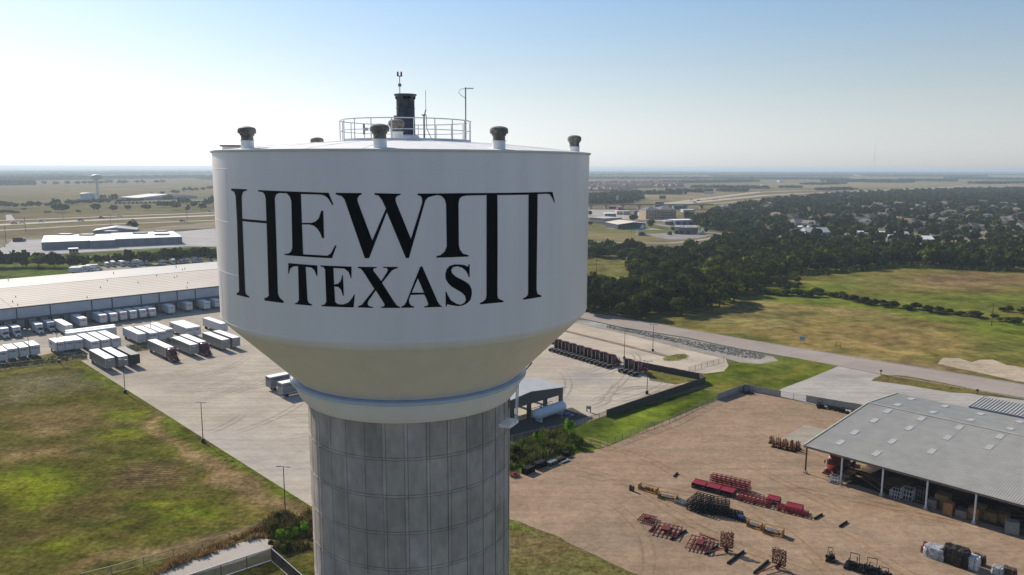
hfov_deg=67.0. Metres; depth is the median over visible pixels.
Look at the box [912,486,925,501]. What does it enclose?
pallet cage
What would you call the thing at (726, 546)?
harrow cart
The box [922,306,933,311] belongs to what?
bush
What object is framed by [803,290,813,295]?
bush
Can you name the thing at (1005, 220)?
house
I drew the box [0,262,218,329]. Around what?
warehouse
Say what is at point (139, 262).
box truck
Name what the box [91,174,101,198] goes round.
water tower
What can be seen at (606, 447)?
tyre track
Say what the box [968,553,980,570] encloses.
wrapped pallet
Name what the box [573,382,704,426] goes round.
gravel strip
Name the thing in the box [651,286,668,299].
tree
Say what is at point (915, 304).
bush
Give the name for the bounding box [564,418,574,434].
bush
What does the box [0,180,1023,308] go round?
trees
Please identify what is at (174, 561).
tall weeds
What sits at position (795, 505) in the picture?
tiller
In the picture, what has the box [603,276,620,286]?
tree
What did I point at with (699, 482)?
tiller
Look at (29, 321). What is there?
dock door
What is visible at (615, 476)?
tyre track
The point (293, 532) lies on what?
bush
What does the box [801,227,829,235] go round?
storehouse
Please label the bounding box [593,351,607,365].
semi tractor
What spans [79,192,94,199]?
water tank
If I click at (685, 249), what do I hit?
tree
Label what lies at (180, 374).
tyre track
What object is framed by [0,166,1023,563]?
ground
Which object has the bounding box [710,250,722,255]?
tree
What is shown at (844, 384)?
parking lot
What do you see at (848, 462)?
semi tractor
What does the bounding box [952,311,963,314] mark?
bush
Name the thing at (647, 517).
lying harrow
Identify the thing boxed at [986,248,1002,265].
tree
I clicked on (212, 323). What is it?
trailer
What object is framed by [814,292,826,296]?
bush
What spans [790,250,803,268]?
tree
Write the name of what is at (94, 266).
box truck
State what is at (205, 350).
semi tractor
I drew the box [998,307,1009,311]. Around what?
bush
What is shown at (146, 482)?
mown line
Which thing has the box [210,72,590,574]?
water tower
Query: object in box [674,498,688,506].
frame stack
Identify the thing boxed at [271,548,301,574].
slat fence
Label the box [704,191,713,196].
billboard
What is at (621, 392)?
tyre track
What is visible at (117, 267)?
truck park
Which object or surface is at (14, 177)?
woods
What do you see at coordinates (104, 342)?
trailer
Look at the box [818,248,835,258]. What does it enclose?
tree
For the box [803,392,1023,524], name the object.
steel shed
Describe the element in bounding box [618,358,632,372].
semi tractor
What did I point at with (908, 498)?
pallet cage
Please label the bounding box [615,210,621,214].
shop
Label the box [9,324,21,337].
box truck
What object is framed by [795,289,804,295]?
bush
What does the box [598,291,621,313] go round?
tree
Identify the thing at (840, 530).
tyre track
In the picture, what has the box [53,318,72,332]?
trailer
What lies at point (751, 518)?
tyre track
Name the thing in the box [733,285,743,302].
tree
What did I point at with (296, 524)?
bush
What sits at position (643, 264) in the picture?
tree
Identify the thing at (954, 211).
house
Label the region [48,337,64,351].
trailer
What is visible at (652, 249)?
tree
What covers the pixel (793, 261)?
tree
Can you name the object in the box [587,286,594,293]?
tree
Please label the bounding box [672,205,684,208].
shop
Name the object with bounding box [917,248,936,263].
tree
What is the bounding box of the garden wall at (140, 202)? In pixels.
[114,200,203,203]
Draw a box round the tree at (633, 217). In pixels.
[629,214,638,220]
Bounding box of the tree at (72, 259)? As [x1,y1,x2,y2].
[65,254,83,265]
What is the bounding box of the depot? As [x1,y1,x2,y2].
[41,230,181,249]
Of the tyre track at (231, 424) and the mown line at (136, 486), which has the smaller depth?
the mown line at (136, 486)
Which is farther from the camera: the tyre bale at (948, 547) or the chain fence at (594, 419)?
the chain fence at (594, 419)
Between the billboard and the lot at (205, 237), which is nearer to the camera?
the lot at (205, 237)
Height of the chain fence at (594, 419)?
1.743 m
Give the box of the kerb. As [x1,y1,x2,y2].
[580,312,1023,398]
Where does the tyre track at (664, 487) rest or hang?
on the dirt yard at (730, 435)
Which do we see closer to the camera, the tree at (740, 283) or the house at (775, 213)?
the tree at (740, 283)
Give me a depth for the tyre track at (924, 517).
139.15 m
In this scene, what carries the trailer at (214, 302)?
on the yard at (264, 450)
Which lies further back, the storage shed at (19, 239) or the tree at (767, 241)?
the storage shed at (19, 239)
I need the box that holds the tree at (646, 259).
[640,257,653,265]
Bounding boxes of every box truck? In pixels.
[0,325,9,338]
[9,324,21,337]
[31,321,44,334]
[43,319,55,331]
[68,267,85,272]
[81,265,95,271]
[86,264,102,269]
[118,260,124,265]
[136,259,142,265]
[157,259,164,264]
[169,258,175,264]
[191,257,198,262]
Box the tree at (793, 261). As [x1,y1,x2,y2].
[784,255,802,270]
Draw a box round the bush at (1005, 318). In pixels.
[999,316,1011,321]
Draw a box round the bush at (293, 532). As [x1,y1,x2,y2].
[284,526,298,536]
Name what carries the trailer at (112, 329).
on the yard at (264, 450)
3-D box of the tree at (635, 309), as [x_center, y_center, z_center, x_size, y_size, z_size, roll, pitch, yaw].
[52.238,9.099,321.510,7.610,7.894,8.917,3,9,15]
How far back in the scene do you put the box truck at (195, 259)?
503.38 m
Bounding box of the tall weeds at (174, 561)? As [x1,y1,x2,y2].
[149,523,265,574]
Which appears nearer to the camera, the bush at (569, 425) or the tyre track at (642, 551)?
the tyre track at (642, 551)
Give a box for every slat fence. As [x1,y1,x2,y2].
[188,548,271,574]
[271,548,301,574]
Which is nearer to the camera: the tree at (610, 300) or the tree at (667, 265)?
the tree at (610, 300)
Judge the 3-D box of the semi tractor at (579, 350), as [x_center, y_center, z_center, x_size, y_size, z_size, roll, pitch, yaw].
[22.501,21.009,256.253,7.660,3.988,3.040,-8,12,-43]
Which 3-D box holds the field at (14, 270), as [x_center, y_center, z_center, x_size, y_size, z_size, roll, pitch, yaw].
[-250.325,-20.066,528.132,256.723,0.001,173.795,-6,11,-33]
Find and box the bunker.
[636,230,645,234]
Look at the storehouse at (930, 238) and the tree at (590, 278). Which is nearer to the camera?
the tree at (590, 278)
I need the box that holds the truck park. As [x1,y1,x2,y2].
[70,260,216,273]
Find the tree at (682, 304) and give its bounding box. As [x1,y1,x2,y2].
[668,296,692,315]
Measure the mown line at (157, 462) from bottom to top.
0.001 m
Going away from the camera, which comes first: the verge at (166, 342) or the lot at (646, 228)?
the verge at (166, 342)
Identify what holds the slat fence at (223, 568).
on the lawn at (74, 435)
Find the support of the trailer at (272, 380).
on the yard at (264, 450)
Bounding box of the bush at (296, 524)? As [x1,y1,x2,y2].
[291,522,299,530]
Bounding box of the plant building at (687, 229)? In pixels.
[678,225,697,233]
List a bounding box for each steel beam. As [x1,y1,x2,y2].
[670,529,686,539]
[705,545,718,554]
[726,550,744,563]
[753,559,768,573]
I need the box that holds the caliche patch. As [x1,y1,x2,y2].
[938,358,1023,381]
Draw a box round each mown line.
[100,485,172,487]
[107,486,186,488]
[109,479,178,482]
[110,472,168,475]
[110,481,182,483]
[111,477,177,480]
[113,470,170,473]
[117,475,184,478]
[119,468,175,471]
[123,473,190,476]
[124,466,180,469]
[130,460,181,464]
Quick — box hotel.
[639,206,675,218]
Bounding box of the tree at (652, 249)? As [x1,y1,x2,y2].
[644,246,655,253]
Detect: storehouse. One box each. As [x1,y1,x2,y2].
[602,213,615,216]
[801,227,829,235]
[885,234,905,241]
[920,236,933,243]
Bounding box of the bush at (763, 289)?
[759,287,767,291]
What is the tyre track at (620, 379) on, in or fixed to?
on the yard at (264, 450)
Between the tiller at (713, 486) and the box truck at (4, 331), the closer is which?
the tiller at (713, 486)
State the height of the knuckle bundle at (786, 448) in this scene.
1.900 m
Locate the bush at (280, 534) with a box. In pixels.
[275,529,285,539]
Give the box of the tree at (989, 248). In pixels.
[982,245,997,252]
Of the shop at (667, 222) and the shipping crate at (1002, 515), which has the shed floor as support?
the shipping crate at (1002, 515)
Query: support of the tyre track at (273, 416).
on the yard at (264, 450)
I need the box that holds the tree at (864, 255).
[854,250,870,267]
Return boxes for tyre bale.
[943,542,957,563]
[950,545,970,569]
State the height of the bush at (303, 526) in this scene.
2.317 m
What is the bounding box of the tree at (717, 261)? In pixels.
[709,258,724,266]
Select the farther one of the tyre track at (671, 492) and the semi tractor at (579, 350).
the semi tractor at (579, 350)
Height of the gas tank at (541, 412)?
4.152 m
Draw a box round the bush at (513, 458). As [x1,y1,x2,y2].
[510,454,517,462]
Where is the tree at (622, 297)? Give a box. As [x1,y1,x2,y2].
[613,292,626,308]
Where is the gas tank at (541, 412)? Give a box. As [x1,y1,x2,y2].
[531,401,566,422]
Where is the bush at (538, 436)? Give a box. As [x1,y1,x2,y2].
[533,430,542,442]
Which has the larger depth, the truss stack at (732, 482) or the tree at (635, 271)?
the tree at (635, 271)
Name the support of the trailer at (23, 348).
on the yard at (264, 450)
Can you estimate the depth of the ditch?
211.47 m
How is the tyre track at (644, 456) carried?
on the dirt yard at (730, 435)
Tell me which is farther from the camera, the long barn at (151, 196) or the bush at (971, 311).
the long barn at (151, 196)
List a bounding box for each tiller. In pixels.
[691,478,707,490]
[705,482,722,493]
[719,485,736,497]
[766,494,780,504]
[785,501,803,512]
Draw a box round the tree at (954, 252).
[945,246,959,265]
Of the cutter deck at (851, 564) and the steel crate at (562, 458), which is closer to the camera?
the cutter deck at (851, 564)
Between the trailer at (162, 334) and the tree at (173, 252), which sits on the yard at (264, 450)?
the trailer at (162, 334)
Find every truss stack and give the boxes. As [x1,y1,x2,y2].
[709,472,751,492]
[736,491,773,507]
[776,503,808,516]
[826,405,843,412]
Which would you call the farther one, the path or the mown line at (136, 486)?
the mown line at (136, 486)
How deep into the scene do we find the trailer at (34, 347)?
253.26 m
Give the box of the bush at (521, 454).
[517,451,527,458]
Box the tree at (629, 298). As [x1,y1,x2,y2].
[625,293,639,306]
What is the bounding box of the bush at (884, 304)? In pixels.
[880,302,890,306]
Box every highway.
[0,212,214,220]
[0,215,214,224]
[593,184,1006,205]
[676,185,1023,203]
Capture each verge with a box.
[0,353,86,369]
[130,340,170,351]
[645,369,691,383]
[873,374,1022,398]
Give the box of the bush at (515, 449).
[510,445,519,454]
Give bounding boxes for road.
[0,220,214,230]
[6,214,14,220]
[580,313,1023,397]
[604,238,709,243]
[623,219,721,233]
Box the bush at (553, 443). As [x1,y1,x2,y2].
[548,441,558,448]
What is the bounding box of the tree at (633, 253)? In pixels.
[626,250,640,260]
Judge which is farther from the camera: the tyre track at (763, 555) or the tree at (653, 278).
the tree at (653, 278)
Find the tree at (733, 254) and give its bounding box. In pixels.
[728,251,742,258]
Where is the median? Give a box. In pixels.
[565,330,667,356]
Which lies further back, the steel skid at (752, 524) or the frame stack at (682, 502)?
the frame stack at (682, 502)
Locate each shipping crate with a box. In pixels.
[927,496,938,508]
[935,490,951,508]
[942,500,954,516]
[954,506,967,519]
[967,504,980,521]
[976,502,986,518]
[983,508,997,522]
[996,510,1010,523]
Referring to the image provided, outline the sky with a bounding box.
[0,0,1023,169]
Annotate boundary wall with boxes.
[606,360,704,416]
[717,384,780,399]
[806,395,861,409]
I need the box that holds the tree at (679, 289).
[668,280,690,298]
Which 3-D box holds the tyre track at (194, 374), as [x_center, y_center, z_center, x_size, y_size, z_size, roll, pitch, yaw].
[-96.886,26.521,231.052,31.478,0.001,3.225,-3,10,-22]
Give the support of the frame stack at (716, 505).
on the dirt yard at (730, 435)
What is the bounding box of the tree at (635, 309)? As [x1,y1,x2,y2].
[628,300,645,318]
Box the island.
[663,354,687,360]
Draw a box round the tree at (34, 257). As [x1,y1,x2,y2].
[28,252,45,267]
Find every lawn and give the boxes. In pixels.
[0,361,314,574]
[509,519,637,574]
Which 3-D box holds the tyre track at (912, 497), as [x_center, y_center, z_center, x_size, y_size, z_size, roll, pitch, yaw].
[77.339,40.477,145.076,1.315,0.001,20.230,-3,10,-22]
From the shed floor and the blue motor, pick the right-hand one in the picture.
the shed floor
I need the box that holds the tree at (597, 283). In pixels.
[591,276,604,291]
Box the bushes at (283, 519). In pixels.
[259,505,312,553]
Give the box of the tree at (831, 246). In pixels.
[823,243,835,249]
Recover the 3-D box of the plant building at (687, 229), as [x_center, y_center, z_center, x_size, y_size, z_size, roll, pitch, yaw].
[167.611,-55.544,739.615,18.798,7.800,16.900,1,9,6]
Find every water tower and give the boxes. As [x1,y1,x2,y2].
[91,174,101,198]
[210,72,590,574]
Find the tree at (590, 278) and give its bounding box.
[587,271,603,283]
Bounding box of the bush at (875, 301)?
[870,299,878,304]
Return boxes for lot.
[0,228,215,254]
[557,323,728,373]
[588,209,660,220]
[610,227,663,229]
[780,366,1023,412]
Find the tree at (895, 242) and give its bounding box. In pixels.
[891,240,900,246]
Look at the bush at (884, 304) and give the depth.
349.76 m
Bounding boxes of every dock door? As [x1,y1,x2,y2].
[3,321,13,327]
[15,319,25,327]
[27,318,37,327]
[39,317,48,322]
[51,315,60,320]
[62,314,70,321]
[85,312,91,318]
[157,304,160,311]
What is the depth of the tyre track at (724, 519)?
138.50 m
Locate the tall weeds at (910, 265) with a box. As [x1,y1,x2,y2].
[781,261,1009,277]
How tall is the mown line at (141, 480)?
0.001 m
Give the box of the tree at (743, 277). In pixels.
[731,270,751,289]
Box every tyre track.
[127,371,222,381]
[131,372,242,382]
[150,366,237,377]
[162,386,256,405]
[163,386,264,407]
[178,387,254,393]
[213,415,245,432]
[236,398,300,430]
[243,402,304,431]
[555,373,565,399]
[563,372,572,399]
[573,469,663,503]
[577,466,671,501]
[581,476,775,505]
[585,440,621,456]
[586,473,765,500]
[587,437,629,455]
[587,442,686,479]
[587,445,678,480]
[598,384,612,400]
[601,387,643,399]
[605,384,618,401]
[606,372,626,392]
[608,504,643,574]
[613,382,662,400]
[616,502,655,574]
[617,382,669,402]
[642,494,771,561]
[651,493,776,557]
[666,501,789,524]
[673,531,840,574]
[674,499,787,519]
[675,484,788,494]
[675,486,799,499]
[677,538,815,574]
[737,504,823,574]
[739,491,857,533]
[746,503,836,574]
[749,510,918,562]
[750,467,838,511]
[751,499,850,536]
[751,506,923,558]
[752,535,830,551]
[756,465,845,509]
[759,532,827,545]
[769,556,819,574]
[770,550,899,574]
[775,552,835,574]
[778,557,869,574]
[799,552,843,574]
[800,447,913,519]
[800,487,1001,524]
[800,491,1003,529]
[813,521,904,574]
[818,451,925,520]
[821,519,916,574]
[844,488,1023,520]
[847,485,1023,516]
[850,498,991,530]
[854,495,991,526]
[880,484,971,526]
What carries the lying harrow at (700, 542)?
on the dirt yard at (730, 435)
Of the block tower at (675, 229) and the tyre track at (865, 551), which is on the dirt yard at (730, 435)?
the tyre track at (865, 551)
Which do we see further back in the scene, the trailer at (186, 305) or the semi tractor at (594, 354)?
the trailer at (186, 305)
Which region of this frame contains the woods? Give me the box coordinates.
[0,170,1023,194]
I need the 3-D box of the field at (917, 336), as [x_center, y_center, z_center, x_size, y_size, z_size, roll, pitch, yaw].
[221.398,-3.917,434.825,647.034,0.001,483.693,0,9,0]
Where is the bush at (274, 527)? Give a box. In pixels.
[269,523,279,531]
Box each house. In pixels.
[593,187,603,190]
[637,183,646,187]
[653,184,661,187]
[667,184,676,187]
[720,204,730,208]
[770,211,784,215]
[787,213,798,219]
[789,218,804,225]
[801,219,819,226]
[855,216,868,218]
[857,218,871,224]
[862,213,876,219]
[908,219,925,224]
[941,209,961,213]
[962,222,984,230]
[1000,214,1018,220]
[1000,217,1014,223]
[1012,222,1023,229]
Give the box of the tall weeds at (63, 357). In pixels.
[0,351,86,368]
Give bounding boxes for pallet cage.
[828,473,839,484]
[889,487,902,499]
[900,485,915,501]
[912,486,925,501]
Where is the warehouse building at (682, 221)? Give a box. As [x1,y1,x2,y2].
[669,219,696,224]
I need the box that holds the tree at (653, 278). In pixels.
[640,275,657,282]
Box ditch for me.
[510,357,834,477]
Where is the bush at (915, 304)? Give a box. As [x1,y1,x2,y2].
[911,302,922,308]
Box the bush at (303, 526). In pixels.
[299,520,308,530]
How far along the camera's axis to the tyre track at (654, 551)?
129.00 m
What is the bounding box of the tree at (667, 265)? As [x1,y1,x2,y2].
[656,258,677,271]
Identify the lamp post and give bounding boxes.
[52,333,60,362]
[118,359,126,392]
[195,401,206,442]
[276,465,290,512]
[643,360,652,393]
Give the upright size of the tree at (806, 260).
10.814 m
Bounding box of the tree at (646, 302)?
[630,292,653,317]
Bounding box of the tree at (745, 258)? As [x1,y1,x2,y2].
[738,256,755,261]
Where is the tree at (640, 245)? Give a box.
[636,243,645,248]
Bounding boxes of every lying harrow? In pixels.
[510,471,520,477]
[637,513,656,522]
[649,521,682,537]
[685,534,714,552]
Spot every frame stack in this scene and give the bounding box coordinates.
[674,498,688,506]
[686,491,714,513]
[708,496,729,515]
[724,508,742,518]
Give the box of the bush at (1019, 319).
[1012,317,1023,324]
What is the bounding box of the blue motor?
[735,514,746,522]
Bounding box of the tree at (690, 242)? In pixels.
[683,238,698,247]
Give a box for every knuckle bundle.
[768,435,773,443]
[771,439,777,447]
[777,440,783,448]
[783,442,789,450]
[789,443,796,452]
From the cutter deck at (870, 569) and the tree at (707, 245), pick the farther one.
the tree at (707, 245)
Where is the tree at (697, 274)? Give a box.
[686,270,702,278]
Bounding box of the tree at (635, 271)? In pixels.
[628,268,641,275]
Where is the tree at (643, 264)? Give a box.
[632,258,649,268]
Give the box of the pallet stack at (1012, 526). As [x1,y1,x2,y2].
[1004,518,1019,535]
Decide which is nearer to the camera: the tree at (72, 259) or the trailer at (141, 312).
the trailer at (141, 312)
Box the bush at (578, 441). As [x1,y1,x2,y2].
[572,437,584,447]
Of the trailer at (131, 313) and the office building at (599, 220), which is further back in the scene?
the office building at (599, 220)
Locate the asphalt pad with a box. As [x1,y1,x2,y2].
[510,407,588,441]
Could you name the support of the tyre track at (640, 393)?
on the yard at (264, 450)
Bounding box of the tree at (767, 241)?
[762,238,773,244]
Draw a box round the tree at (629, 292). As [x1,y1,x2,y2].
[620,288,634,310]
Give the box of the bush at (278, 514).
[274,512,280,517]
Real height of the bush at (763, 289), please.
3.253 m
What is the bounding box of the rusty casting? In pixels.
[920,541,926,552]
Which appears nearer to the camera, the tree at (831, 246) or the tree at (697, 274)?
the tree at (697, 274)
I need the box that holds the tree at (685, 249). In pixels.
[677,246,690,253]
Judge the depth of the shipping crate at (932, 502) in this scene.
142.97 m
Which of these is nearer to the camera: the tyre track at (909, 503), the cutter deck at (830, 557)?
the cutter deck at (830, 557)
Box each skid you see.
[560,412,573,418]
[638,482,658,494]
[657,491,677,501]
[746,519,762,530]
[762,523,784,537]
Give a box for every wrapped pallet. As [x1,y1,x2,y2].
[923,542,943,561]
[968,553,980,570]
[991,564,1003,574]
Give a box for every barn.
[93,225,138,233]
[120,194,196,199]
[605,220,644,228]
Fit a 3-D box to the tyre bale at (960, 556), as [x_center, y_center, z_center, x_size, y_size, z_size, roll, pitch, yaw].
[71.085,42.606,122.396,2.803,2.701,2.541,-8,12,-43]
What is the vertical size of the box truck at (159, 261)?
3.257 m
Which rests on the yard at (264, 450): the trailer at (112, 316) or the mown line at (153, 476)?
the trailer at (112, 316)
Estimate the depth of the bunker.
717.51 m
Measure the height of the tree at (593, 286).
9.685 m
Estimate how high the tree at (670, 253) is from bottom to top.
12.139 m
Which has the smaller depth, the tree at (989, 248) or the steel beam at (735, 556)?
the steel beam at (735, 556)
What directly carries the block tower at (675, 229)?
on the industrial yard at (673, 236)
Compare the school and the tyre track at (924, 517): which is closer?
the tyre track at (924, 517)
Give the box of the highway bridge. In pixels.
[589,204,713,208]
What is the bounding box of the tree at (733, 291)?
[718,279,738,304]
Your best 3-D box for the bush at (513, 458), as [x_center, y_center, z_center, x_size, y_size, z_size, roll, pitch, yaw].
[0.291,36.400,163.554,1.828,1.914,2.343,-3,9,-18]
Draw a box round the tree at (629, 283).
[619,276,640,291]
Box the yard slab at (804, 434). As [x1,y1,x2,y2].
[782,425,825,444]
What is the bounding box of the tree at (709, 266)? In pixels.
[701,261,719,272]
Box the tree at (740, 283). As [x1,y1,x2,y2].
[734,281,745,289]
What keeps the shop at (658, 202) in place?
on the field at (598, 233)
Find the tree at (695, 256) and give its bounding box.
[691,253,698,260]
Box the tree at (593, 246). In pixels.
[588,241,599,253]
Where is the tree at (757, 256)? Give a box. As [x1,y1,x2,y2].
[750,253,764,258]
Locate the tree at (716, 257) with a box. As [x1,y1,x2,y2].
[705,255,723,261]
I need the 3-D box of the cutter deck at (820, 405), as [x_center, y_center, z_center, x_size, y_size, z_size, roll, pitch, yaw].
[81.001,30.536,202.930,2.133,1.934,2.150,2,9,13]
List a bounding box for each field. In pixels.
[0,172,214,239]
[0,247,216,278]
[585,246,1023,383]
[588,173,1023,244]
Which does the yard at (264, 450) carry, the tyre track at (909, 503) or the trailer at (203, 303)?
the trailer at (203, 303)
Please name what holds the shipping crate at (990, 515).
on the shed floor
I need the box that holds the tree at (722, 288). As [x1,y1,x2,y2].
[711,281,730,306]
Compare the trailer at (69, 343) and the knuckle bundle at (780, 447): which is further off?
the trailer at (69, 343)
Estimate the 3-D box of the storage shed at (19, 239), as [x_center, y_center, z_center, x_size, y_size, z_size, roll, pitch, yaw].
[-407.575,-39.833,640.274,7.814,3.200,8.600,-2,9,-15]
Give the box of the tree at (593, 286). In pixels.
[587,282,595,292]
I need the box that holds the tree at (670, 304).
[667,297,680,313]
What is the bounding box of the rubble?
[606,325,764,358]
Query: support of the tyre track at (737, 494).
on the dirt yard at (730, 435)
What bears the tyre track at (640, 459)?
on the dirt yard at (730, 435)
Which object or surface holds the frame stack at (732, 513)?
on the dirt yard at (730, 435)
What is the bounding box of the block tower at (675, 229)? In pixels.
[674,226,679,233]
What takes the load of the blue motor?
on the dirt yard at (730, 435)
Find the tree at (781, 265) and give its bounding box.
[774,262,785,276]
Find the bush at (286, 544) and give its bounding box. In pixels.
[281,541,290,549]
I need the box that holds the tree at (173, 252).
[170,248,182,261]
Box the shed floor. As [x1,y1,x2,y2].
[843,465,1023,533]
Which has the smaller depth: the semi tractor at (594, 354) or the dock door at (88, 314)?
the semi tractor at (594, 354)
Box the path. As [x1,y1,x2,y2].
[155,538,272,574]
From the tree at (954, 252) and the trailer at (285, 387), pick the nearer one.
the trailer at (285, 387)
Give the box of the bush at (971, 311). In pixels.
[966,310,984,316]
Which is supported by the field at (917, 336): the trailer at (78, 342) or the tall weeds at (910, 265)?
the tall weeds at (910, 265)
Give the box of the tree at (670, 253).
[662,248,676,258]
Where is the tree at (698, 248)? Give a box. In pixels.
[689,244,705,253]
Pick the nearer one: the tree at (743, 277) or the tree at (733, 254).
the tree at (743, 277)
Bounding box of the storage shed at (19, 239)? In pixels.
[12,238,25,241]
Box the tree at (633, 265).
[625,260,640,271]
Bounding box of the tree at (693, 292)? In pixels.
[688,282,698,308]
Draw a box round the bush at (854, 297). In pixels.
[850,295,858,299]
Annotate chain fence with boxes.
[1,354,86,368]
[81,521,264,574]
[510,411,606,442]
[591,395,716,447]
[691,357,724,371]
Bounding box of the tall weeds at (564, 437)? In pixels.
[510,421,585,468]
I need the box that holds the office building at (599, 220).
[589,216,621,223]
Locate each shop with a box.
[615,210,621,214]
[621,210,629,214]
[653,201,663,207]
[659,219,672,224]
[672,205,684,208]
[680,209,694,211]
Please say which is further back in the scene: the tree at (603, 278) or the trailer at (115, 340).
the tree at (603, 278)
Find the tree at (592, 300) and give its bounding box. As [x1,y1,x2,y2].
[587,290,600,313]
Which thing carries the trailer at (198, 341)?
on the yard at (264, 450)
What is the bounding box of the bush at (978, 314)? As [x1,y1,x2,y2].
[973,312,981,316]
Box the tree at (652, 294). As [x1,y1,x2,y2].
[640,287,658,305]
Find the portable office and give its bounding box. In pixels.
[68,247,78,253]
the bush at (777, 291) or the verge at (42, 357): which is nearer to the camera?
the verge at (42, 357)
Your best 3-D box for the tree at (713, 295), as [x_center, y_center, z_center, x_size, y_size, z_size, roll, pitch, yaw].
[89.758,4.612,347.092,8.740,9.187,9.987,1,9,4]
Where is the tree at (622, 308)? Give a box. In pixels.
[615,302,630,316]
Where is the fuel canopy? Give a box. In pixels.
[510,378,566,419]
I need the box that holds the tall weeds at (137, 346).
[126,342,147,350]
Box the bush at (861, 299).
[858,297,867,302]
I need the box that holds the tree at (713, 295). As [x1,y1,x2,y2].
[705,289,721,307]
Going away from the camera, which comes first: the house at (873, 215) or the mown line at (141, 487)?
the mown line at (141, 487)
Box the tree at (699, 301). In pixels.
[691,295,705,308]
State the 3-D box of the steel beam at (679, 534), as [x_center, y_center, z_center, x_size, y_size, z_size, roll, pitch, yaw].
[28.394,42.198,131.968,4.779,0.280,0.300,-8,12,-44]
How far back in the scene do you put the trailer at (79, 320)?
299.43 m
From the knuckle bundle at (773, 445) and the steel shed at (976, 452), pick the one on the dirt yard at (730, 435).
the knuckle bundle at (773, 445)
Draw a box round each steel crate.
[521,464,534,474]
[532,458,546,469]
[547,458,558,466]
[557,456,565,461]
[562,450,570,457]
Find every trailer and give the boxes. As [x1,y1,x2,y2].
[0,346,8,361]
[2,344,17,358]
[13,342,29,358]
[24,340,39,356]
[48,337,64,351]
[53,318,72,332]
[58,336,74,351]
[64,324,115,331]
[64,326,116,335]
[67,335,83,350]
[70,313,87,327]
[77,333,99,348]
[87,332,110,349]
[89,348,114,369]
[92,311,107,324]
[97,330,120,347]
[102,310,117,322]
[102,347,127,367]
[112,309,127,320]
[117,347,139,365]
[122,308,136,319]
[122,326,146,344]
[132,306,146,318]
[134,326,157,339]
[141,305,155,316]
[142,324,166,340]
[147,339,173,356]
[149,322,173,339]
[161,303,174,314]
[169,321,193,335]
[171,336,198,355]
[178,320,200,335]
[179,334,205,350]
[180,301,192,311]
[196,299,209,308]
[202,332,229,350]
[203,317,227,330]
[208,298,219,307]
[213,330,239,347]
[265,372,289,390]
[277,379,296,396]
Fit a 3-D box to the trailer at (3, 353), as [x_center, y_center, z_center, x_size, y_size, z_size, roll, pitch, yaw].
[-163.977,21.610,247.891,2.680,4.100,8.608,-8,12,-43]
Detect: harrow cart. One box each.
[705,531,733,552]
[757,547,786,572]
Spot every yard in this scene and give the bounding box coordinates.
[0,306,674,505]
[509,390,1023,574]
[646,233,711,239]
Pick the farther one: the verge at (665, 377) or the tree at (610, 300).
the tree at (610, 300)
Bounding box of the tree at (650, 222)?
[646,219,655,226]
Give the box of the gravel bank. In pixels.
[575,320,777,363]
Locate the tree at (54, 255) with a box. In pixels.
[47,251,61,266]
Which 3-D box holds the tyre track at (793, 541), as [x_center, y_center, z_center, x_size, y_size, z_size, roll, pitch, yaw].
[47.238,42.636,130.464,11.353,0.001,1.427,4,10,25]
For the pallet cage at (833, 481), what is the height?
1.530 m
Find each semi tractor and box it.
[164,348,179,361]
[197,342,212,355]
[548,339,561,351]
[555,341,568,354]
[563,343,576,356]
[570,345,583,358]
[577,347,591,360]
[585,349,599,363]
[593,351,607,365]
[601,353,621,368]
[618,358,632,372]
[627,361,646,375]
[822,455,848,476]
[842,458,855,470]
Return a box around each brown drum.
[973,552,986,566]
[1003,565,1017,574]
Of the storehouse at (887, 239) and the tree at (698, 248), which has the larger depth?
the storehouse at (887, 239)
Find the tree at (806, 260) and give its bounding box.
[799,255,811,270]
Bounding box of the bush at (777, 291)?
[771,289,781,294]
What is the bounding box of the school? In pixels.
[855,231,884,237]
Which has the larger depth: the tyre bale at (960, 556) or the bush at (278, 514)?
the bush at (278, 514)
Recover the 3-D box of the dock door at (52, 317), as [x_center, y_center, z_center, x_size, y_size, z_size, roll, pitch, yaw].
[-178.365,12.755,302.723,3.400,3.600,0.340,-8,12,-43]
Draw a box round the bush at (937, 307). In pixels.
[934,305,944,309]
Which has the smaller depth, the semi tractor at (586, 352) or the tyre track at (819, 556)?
the tyre track at (819, 556)
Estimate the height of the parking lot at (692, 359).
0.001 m
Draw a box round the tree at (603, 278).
[594,274,611,282]
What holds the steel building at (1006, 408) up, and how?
on the ground at (86, 168)
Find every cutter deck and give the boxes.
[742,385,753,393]
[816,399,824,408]
[825,547,835,562]
[843,552,862,572]
[862,557,880,574]
[877,567,891,574]
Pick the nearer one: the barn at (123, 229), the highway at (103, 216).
the barn at (123, 229)
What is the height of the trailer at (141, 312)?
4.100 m
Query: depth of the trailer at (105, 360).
239.17 m
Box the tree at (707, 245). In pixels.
[702,242,711,249]
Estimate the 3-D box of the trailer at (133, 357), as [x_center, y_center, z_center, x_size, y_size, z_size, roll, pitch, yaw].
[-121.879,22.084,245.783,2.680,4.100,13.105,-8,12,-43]
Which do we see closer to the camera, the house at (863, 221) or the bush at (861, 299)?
the bush at (861, 299)
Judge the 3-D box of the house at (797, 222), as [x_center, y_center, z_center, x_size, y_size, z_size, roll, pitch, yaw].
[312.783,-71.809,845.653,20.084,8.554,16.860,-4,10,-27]
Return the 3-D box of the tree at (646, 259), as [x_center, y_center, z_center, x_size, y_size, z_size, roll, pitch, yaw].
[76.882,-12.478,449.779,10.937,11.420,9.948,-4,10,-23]
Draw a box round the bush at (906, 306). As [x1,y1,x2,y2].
[902,304,911,309]
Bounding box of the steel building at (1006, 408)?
[968,397,1023,418]

